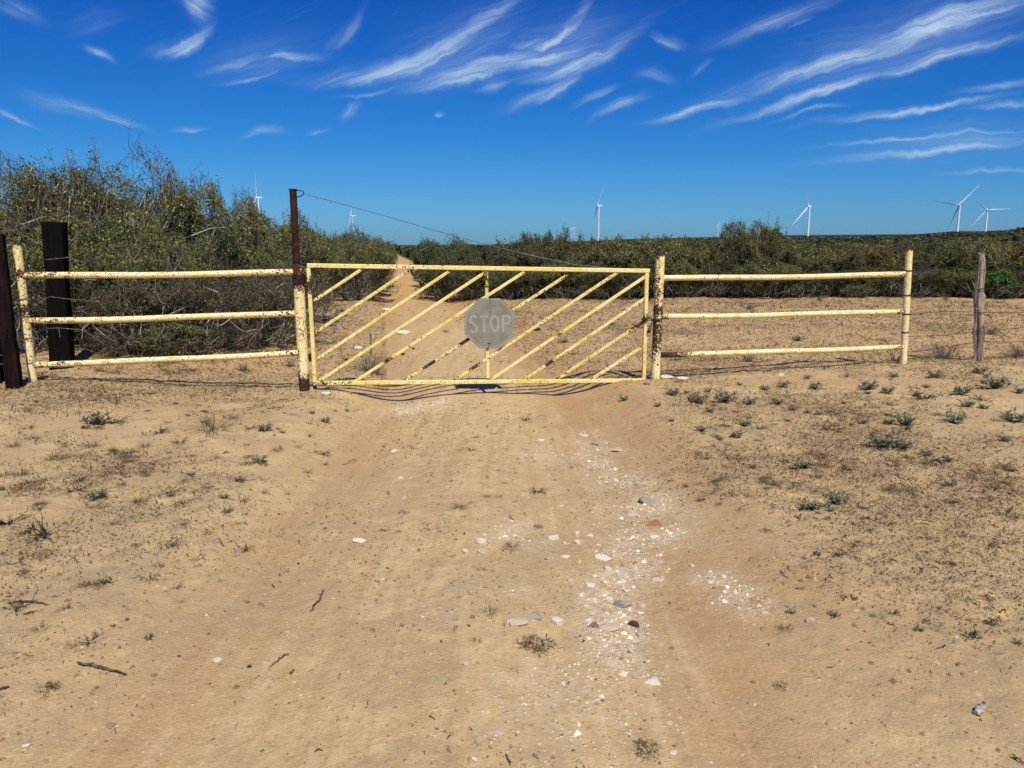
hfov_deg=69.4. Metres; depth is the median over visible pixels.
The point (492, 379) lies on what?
swing gate
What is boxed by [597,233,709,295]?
thorn bush
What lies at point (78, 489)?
weed
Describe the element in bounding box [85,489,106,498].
weed
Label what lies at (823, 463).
dry tuft
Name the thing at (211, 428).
dry tuft
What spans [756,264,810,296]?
thorn bush
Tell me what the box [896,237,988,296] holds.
thorn bush
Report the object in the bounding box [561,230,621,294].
thorn bush
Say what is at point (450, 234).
stay wire
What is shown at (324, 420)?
weed
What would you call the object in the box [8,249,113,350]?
thorn bush
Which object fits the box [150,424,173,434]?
weed
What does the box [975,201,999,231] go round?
wind turbine
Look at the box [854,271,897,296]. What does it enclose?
thorn bush
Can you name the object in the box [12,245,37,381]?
pipe post
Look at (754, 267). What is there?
thorn bush
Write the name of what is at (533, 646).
dry tuft
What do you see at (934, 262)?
thorn bush
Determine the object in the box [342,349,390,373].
dry bush
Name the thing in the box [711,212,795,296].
thorn bush
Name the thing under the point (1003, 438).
weed
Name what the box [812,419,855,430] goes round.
weed
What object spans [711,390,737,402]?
weed
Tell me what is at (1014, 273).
thorn bush
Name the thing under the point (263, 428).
weed
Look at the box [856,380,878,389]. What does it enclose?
weed
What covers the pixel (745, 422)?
weed
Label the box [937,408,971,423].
weed
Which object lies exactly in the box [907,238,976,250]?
thorn bush
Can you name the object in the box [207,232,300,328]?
thorn bush
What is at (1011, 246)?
thorn bush
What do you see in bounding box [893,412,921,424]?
weed
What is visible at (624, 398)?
weed
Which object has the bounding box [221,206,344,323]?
thorn bush
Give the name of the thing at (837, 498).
weed
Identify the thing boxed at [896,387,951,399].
weed
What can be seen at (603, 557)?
stone
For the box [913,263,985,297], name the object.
thorn bush
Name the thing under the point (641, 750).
dry tuft
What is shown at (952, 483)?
weed
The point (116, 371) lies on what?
dry tuft
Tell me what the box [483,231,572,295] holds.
thorn bush
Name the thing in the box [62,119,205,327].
thorn bush
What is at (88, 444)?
dry tuft
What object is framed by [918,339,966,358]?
dry bush
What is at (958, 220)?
wind turbine
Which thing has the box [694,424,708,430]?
weed
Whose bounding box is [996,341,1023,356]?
dry bush
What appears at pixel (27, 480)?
weed
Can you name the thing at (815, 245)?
thorn bush
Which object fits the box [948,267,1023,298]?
shrub
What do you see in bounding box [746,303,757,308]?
weed
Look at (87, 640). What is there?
weed
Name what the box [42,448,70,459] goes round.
dry tuft
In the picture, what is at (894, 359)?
weed
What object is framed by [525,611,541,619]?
stone
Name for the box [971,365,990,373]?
weed
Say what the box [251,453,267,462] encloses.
weed
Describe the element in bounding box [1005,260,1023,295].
thorn bush
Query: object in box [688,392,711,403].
weed
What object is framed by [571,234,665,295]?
thorn bush
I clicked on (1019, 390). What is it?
weed
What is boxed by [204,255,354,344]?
thorn bush
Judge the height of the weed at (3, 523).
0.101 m
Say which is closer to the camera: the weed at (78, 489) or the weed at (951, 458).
the weed at (78, 489)
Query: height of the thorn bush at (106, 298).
1.628 m
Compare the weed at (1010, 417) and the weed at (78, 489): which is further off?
the weed at (1010, 417)
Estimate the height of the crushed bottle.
0.029 m
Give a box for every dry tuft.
[0,439,23,447]
[0,478,43,492]
[8,466,33,476]
[27,620,49,632]
[31,547,58,560]
[32,679,62,698]
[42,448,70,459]
[71,580,105,590]
[73,490,100,499]
[79,439,105,447]
[85,365,107,371]
[101,446,122,451]
[105,366,125,373]
[106,449,138,458]
[118,455,135,463]
[126,494,150,504]
[135,464,159,473]
[167,437,189,445]
[184,411,242,433]
[448,501,470,509]
[476,602,501,616]
[496,538,526,551]
[515,632,562,655]
[627,736,662,761]
[709,472,735,482]
[754,477,788,486]
[772,681,786,690]
[774,621,794,632]
[802,448,817,455]
[813,458,831,467]
[873,482,899,492]
[899,482,924,492]
[918,457,936,464]
[991,464,1010,470]
[993,475,1014,484]
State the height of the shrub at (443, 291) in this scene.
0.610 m
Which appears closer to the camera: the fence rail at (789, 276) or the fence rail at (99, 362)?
the fence rail at (99, 362)
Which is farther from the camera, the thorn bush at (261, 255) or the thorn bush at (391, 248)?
the thorn bush at (391, 248)
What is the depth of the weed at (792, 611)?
3.52 m
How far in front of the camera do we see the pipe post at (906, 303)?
9.98 m
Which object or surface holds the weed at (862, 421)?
on the ground
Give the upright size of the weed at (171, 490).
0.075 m
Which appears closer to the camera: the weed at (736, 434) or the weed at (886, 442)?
the weed at (886, 442)
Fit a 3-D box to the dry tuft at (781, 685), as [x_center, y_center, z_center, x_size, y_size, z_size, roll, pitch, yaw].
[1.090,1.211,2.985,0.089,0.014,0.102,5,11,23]
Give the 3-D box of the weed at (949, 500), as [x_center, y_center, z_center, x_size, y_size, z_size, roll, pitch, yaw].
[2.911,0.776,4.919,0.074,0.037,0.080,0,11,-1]
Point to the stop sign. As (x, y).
(489, 322)
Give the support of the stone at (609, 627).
on the dirt track
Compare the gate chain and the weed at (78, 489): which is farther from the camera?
the gate chain
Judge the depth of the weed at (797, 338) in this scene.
13.20 m
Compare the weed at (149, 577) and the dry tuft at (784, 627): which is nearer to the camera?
the dry tuft at (784, 627)
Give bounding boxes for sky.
[0,0,1023,245]
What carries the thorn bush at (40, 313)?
on the ground
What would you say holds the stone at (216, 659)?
on the dirt track
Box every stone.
[213,657,221,661]
[352,538,366,542]
[397,330,410,333]
[476,538,486,542]
[477,548,487,553]
[494,729,504,735]
[507,616,528,625]
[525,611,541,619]
[533,524,542,527]
[548,535,558,539]
[551,616,562,625]
[573,531,580,536]
[574,539,580,544]
[583,582,595,590]
[584,617,591,621]
[587,622,598,627]
[594,554,611,560]
[599,623,619,631]
[611,447,622,450]
[613,600,631,608]
[627,511,638,515]
[628,620,638,627]
[633,610,644,615]
[636,631,645,635]
[637,603,645,607]
[639,497,656,503]
[644,676,660,685]
[645,520,661,525]
[650,534,658,537]
[651,577,664,581]
[661,375,673,378]
[669,749,676,754]
[806,617,814,622]
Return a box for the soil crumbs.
[0,338,1023,767]
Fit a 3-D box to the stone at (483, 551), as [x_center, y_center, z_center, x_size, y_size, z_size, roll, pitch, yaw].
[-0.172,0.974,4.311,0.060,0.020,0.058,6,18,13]
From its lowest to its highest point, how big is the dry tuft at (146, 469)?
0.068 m
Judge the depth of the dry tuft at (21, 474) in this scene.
5.47 m
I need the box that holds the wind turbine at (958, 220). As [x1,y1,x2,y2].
[935,189,974,231]
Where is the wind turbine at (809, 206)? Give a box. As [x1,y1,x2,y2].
[793,186,812,235]
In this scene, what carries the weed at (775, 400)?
on the ground
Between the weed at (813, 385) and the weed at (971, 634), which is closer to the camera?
the weed at (971, 634)
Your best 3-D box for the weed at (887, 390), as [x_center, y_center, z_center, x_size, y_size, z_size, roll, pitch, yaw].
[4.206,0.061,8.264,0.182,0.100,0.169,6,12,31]
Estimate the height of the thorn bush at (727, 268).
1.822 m
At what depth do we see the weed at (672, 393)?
8.47 m
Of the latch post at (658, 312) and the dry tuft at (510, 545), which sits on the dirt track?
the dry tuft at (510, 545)
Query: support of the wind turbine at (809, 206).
on the ground
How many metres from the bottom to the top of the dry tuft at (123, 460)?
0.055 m
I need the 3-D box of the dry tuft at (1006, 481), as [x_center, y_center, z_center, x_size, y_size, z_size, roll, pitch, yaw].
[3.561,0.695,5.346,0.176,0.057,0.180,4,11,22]
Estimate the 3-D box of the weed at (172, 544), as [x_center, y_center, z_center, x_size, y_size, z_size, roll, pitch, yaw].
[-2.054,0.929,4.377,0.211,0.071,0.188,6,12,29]
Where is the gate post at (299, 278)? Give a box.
[289,189,311,391]
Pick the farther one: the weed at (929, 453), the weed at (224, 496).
the weed at (929, 453)
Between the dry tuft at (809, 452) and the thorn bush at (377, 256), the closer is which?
the dry tuft at (809, 452)
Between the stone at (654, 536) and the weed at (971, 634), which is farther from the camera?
the stone at (654, 536)
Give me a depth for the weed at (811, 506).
4.84 m
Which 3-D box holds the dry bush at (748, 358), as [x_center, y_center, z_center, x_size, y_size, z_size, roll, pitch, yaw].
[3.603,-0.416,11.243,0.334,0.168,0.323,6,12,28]
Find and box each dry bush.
[234,361,248,370]
[284,358,297,366]
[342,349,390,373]
[741,355,758,361]
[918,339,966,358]
[985,323,1008,333]
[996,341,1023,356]
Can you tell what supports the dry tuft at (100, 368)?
on the ground
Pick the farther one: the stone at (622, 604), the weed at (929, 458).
the weed at (929, 458)
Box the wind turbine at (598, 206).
[593,187,603,240]
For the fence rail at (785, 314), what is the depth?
9.72 m
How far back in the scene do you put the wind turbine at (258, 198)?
1623.31 m
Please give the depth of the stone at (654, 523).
4.87 m
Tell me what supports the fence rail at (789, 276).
attached to the latch post at (658, 312)
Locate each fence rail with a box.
[22,269,292,277]
[27,310,294,323]
[32,350,297,367]
[661,344,903,357]
[662,309,905,318]
[664,271,907,280]
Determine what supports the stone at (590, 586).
on the dirt track
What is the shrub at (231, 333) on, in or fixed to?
on the ground
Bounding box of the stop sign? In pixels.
[464,296,514,348]
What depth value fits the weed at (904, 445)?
6.24 m
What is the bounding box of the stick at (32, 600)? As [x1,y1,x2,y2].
[7,595,47,604]
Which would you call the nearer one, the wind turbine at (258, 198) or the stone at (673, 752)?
the stone at (673, 752)
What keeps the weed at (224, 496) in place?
on the ground
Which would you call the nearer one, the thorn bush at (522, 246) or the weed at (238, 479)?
the weed at (238, 479)
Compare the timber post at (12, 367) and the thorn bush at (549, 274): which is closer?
the timber post at (12, 367)
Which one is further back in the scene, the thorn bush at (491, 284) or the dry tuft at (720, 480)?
the thorn bush at (491, 284)
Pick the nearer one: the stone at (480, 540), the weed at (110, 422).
the stone at (480, 540)
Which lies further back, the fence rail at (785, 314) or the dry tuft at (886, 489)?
the fence rail at (785, 314)
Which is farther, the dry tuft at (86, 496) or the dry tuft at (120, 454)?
the dry tuft at (120, 454)
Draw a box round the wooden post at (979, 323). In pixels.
[973,252,986,361]
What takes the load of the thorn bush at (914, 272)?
on the ground
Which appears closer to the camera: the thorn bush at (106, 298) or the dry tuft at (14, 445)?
the dry tuft at (14, 445)
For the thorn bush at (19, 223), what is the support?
on the ground
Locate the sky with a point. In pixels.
(484, 121)
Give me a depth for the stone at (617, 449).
6.82 m
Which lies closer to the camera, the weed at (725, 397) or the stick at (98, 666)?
the stick at (98, 666)
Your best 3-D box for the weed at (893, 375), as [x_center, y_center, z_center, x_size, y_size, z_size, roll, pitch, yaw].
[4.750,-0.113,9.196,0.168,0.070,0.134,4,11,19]
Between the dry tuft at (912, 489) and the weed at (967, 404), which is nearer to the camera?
the dry tuft at (912, 489)
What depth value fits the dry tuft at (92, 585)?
3.73 m
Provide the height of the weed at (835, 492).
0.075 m
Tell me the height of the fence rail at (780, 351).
0.105 m
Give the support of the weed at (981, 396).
on the ground
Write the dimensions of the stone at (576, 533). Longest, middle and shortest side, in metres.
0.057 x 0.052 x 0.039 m
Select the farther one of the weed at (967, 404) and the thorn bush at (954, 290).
the thorn bush at (954, 290)
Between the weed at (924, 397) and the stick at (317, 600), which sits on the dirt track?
the stick at (317, 600)
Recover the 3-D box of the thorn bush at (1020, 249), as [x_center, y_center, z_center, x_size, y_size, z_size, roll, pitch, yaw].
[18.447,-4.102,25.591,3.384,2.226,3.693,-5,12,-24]
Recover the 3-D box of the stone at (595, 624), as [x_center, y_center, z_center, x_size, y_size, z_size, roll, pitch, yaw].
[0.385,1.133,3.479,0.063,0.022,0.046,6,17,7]
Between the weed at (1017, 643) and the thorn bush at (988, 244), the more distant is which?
the thorn bush at (988, 244)
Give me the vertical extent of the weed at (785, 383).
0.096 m
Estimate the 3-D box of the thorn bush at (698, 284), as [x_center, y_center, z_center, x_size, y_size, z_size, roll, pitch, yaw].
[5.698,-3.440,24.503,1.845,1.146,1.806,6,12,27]
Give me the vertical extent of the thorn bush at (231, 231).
2.935 m
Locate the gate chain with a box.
[641,317,662,326]
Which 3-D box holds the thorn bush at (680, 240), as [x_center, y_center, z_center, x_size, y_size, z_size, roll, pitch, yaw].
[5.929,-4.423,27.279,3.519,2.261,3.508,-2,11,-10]
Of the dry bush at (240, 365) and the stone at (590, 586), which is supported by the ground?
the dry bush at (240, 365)
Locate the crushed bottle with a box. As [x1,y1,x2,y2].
[972,700,986,715]
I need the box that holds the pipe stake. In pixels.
[369,333,371,355]
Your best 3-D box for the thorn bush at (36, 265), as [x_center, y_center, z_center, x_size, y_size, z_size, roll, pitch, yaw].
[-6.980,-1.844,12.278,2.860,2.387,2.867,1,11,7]
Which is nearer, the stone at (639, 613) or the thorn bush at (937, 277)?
the stone at (639, 613)
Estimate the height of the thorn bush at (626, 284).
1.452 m
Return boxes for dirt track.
[24,257,877,767]
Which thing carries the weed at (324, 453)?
on the dirt track
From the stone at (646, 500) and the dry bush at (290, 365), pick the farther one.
the dry bush at (290, 365)
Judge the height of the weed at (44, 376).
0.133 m
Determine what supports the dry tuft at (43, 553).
on the ground
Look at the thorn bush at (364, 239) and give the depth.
28.35 m
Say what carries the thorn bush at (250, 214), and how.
on the ground
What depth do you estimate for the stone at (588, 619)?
3.52 m
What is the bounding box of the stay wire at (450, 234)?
[304,193,605,267]
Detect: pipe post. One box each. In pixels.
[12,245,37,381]
[900,250,912,363]
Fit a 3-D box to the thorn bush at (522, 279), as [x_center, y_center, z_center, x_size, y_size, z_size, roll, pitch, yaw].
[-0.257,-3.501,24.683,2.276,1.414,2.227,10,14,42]
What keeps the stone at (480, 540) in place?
on the dirt track
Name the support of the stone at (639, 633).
on the dirt track
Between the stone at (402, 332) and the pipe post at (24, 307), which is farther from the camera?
the stone at (402, 332)
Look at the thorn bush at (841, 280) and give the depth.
24.15 m
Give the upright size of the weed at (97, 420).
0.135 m
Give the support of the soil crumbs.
on the dirt track
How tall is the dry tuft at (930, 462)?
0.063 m
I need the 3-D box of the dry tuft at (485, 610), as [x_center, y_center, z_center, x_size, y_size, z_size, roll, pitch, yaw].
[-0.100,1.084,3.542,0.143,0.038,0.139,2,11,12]
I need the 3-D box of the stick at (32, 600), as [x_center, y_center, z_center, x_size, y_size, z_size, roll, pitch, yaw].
[-2.319,1.038,3.551,0.196,0.038,0.092,-2,11,-12]
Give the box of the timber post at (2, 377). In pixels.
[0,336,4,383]
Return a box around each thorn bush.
[0,136,151,331]
[0,148,68,327]
[0,199,174,345]
[0,207,97,336]
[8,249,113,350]
[13,260,164,346]
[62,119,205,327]
[70,250,247,353]
[81,211,219,344]
[114,173,227,323]
[122,246,313,348]
[128,170,270,331]
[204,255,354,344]
[206,184,292,320]
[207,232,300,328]
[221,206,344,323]
[304,230,400,301]
[324,228,396,283]
[330,224,395,293]
[334,234,394,287]
[409,253,492,301]
[411,231,475,285]
[430,244,481,291]
[453,270,511,297]
[456,238,545,295]
[471,259,538,298]
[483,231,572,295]
[497,264,544,297]
[521,227,582,294]
[529,266,582,297]
[531,256,613,298]
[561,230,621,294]
[565,260,631,299]
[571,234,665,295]
[591,261,654,298]
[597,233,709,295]
[622,271,678,297]
[623,252,710,297]
[633,233,711,290]
[664,268,712,296]
[666,236,738,295]
[678,261,744,296]
[698,250,746,292]
[707,264,766,296]
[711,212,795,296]
[717,255,802,297]
[751,239,851,294]
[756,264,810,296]
[770,262,841,296]
[794,262,869,296]
[795,241,880,295]
[812,243,830,251]
[826,237,915,295]
[832,266,888,295]
[842,241,891,251]
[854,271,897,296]
[863,256,939,296]
[871,239,954,294]
[886,264,952,297]
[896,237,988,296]
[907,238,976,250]
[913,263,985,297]
[918,235,1020,294]
[941,271,988,295]
[965,235,1023,293]
[969,259,1023,297]
[985,260,1023,297]
[1001,244,1023,260]
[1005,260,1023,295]
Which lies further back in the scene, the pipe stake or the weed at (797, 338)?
the weed at (797, 338)
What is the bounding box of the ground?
[0,230,1023,767]
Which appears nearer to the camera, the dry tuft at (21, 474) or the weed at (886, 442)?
the dry tuft at (21, 474)
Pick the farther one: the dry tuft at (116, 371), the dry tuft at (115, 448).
the dry tuft at (116, 371)
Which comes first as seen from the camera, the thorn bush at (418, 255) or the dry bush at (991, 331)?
the dry bush at (991, 331)
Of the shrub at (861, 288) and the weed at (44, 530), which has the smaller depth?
the weed at (44, 530)
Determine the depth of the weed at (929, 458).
5.96 m
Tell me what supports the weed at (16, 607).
on the ground
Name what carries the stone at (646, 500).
on the dirt track
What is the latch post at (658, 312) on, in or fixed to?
on the ground
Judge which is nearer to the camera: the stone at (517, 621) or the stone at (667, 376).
the stone at (517, 621)
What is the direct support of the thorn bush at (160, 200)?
on the ground
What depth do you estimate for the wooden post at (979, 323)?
10.16 m
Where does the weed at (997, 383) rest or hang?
on the ground
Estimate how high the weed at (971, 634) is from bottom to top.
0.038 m
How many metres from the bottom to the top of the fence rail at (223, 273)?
0.098 m
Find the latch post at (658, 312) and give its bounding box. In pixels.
[651,252,664,379]
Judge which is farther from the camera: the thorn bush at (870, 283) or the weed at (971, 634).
the thorn bush at (870, 283)
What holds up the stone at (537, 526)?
on the dirt track
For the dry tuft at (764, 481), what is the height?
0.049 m
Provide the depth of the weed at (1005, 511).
4.73 m
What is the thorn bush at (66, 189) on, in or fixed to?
on the ground
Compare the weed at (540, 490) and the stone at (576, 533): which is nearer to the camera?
the stone at (576, 533)
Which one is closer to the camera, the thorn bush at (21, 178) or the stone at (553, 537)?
the stone at (553, 537)
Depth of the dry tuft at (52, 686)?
2.91 m
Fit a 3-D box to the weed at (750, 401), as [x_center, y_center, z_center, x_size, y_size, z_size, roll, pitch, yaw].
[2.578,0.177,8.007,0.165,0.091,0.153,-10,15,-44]
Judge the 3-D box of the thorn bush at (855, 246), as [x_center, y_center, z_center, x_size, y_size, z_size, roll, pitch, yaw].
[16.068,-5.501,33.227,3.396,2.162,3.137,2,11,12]
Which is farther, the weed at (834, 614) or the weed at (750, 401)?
the weed at (750, 401)
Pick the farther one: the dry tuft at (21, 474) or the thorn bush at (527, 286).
the thorn bush at (527, 286)
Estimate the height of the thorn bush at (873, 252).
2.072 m
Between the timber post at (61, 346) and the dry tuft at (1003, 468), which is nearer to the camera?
the dry tuft at (1003, 468)
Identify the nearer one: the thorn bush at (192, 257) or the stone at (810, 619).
the stone at (810, 619)
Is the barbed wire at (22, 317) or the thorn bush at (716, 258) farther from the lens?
the thorn bush at (716, 258)
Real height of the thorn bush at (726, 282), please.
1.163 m
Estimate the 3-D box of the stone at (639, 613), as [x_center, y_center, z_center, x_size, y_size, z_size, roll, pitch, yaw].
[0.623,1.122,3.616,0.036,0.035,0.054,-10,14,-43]
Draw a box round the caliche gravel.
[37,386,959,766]
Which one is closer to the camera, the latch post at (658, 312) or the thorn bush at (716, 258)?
the latch post at (658, 312)
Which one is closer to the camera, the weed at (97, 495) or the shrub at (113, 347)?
the weed at (97, 495)
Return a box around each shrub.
[74,324,167,356]
[103,320,244,357]
[173,318,273,350]
[419,283,463,298]
[836,283,875,297]
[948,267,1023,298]
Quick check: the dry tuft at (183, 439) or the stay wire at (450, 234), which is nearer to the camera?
the dry tuft at (183, 439)
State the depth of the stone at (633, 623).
3.48 m
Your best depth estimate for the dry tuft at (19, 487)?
5.24 m
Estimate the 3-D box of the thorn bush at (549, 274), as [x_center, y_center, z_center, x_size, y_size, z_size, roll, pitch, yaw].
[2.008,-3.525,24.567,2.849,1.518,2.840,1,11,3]
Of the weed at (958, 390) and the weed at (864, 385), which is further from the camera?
the weed at (864, 385)
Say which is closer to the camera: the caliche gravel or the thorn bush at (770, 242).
the caliche gravel
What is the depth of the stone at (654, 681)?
3.01 m
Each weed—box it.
[0,504,46,527]
[2,596,33,614]
[10,508,80,545]
[13,516,38,536]
[16,478,40,484]
[26,370,63,377]
[53,481,103,496]
[74,630,106,647]
[80,409,113,424]
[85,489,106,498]
[95,412,131,423]
[98,576,116,584]
[139,572,163,582]
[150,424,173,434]
[153,537,185,547]
[156,485,185,494]
[218,493,229,498]
[234,473,247,481]
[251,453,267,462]
[258,421,273,430]
[314,450,332,455]
[320,416,330,421]
[528,485,552,494]
[619,395,627,400]
[666,387,679,393]
[666,390,678,395]
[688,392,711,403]
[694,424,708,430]
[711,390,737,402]
[730,429,744,437]
[735,418,752,425]
[741,396,758,403]
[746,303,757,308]
[771,397,785,403]
[774,379,790,386]
[786,608,796,613]
[789,335,805,340]
[792,456,816,467]
[799,496,823,509]
[809,381,822,388]
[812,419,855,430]
[823,485,853,498]
[826,610,841,617]
[827,487,851,503]
[855,417,868,423]
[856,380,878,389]
[865,430,907,446]
[880,385,895,393]
[883,418,894,423]
[884,350,899,361]
[887,372,899,376]
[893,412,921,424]
[893,437,916,448]
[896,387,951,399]
[911,455,944,460]
[913,627,924,631]
[920,449,934,455]
[927,369,947,377]
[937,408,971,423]
[940,477,956,485]
[941,455,956,460]
[944,497,957,503]
[951,382,975,394]
[955,397,976,406]
[957,627,982,638]
[966,392,997,401]
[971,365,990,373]
[975,481,1003,491]
[978,403,992,408]
[979,613,1002,625]
[980,373,1016,387]
[987,507,1012,516]
[996,406,1023,422]
[998,434,1014,440]
[1005,465,1017,470]
[1010,385,1023,392]
[1011,639,1022,645]
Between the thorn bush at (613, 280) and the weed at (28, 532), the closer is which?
the weed at (28, 532)
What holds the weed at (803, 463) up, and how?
on the ground
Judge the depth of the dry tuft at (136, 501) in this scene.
4.99 m
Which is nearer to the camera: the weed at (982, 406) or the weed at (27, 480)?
the weed at (27, 480)
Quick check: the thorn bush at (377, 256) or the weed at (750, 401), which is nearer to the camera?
the weed at (750, 401)
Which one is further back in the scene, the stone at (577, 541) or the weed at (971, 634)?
the stone at (577, 541)
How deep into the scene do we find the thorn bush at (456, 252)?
27.85 m
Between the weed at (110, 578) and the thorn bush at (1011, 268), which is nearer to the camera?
the weed at (110, 578)
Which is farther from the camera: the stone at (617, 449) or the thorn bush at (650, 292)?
the thorn bush at (650, 292)
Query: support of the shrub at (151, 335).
on the ground
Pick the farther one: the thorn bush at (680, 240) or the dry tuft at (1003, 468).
the thorn bush at (680, 240)
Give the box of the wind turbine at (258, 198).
[253,174,262,214]
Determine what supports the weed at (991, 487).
on the ground
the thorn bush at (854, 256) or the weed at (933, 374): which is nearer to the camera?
the weed at (933, 374)
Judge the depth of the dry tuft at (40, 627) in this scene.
3.31 m
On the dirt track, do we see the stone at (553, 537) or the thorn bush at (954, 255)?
the stone at (553, 537)
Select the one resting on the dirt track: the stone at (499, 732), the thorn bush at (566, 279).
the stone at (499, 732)
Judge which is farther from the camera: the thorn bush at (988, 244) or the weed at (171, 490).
the thorn bush at (988, 244)
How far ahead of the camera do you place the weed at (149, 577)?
3.90 m
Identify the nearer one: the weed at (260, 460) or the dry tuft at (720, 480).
the dry tuft at (720, 480)
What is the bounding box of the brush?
[396,227,1023,260]
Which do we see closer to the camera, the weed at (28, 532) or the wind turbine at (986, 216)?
the weed at (28, 532)
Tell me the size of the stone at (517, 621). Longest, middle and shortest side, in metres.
0.105 x 0.072 x 0.032 m
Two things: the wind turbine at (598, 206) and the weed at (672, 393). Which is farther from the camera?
the wind turbine at (598, 206)
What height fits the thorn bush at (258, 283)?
1.699 m
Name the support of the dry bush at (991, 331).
on the ground
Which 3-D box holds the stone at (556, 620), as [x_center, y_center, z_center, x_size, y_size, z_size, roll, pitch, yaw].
[0.211,1.124,3.479,0.060,0.053,0.047,0,11,3]
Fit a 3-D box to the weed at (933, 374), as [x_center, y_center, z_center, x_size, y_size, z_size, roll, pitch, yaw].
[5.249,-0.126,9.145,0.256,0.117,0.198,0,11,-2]
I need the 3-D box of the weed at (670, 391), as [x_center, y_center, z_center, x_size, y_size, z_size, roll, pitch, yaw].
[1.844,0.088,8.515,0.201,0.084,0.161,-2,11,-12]
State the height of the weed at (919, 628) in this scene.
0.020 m
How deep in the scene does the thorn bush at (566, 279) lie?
24.23 m
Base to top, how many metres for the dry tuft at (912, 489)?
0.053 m
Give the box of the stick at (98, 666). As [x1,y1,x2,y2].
[77,662,126,674]
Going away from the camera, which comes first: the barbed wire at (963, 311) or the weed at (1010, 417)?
the weed at (1010, 417)
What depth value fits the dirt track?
3.48 m
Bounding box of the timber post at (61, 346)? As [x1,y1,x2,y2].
[41,222,74,369]
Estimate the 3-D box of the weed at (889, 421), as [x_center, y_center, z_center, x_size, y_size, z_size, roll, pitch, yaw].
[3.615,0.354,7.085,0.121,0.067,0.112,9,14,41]
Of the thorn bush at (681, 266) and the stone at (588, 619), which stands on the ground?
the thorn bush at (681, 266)
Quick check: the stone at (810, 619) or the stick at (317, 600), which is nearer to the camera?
the stone at (810, 619)
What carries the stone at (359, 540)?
on the dirt track
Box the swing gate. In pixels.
[306,263,649,384]
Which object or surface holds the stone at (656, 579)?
on the dirt track
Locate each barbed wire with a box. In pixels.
[0,245,36,364]
[908,287,1023,351]
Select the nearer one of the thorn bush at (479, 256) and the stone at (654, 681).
the stone at (654, 681)
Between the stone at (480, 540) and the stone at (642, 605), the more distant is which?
the stone at (480, 540)
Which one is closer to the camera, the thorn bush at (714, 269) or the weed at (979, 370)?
the weed at (979, 370)
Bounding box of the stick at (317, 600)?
[310,589,323,611]
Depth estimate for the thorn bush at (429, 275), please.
23.92 m
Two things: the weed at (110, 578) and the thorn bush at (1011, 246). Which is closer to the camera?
the weed at (110, 578)
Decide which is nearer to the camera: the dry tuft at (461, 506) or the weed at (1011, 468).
the dry tuft at (461, 506)
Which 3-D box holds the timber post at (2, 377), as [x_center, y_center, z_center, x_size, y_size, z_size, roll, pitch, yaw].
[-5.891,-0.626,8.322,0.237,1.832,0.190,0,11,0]
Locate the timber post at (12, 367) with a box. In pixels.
[0,233,23,388]
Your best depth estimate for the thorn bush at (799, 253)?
24.52 m
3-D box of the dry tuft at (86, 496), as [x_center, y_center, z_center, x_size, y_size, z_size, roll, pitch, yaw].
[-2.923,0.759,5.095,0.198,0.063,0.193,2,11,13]
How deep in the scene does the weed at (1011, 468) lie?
5.62 m
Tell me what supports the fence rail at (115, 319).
attached to the gate post at (299, 278)
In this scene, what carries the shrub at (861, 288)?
on the ground
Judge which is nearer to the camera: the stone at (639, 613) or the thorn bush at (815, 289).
the stone at (639, 613)
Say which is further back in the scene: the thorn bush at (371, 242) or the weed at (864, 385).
the thorn bush at (371, 242)
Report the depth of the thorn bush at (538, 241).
25.62 m
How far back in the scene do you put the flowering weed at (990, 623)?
3.38 m
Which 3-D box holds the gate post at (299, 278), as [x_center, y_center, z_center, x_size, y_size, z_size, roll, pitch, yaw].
[-2.498,-0.935,8.761,0.175,2.669,0.139,4,11,22]
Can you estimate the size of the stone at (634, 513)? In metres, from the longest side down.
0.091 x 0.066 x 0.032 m

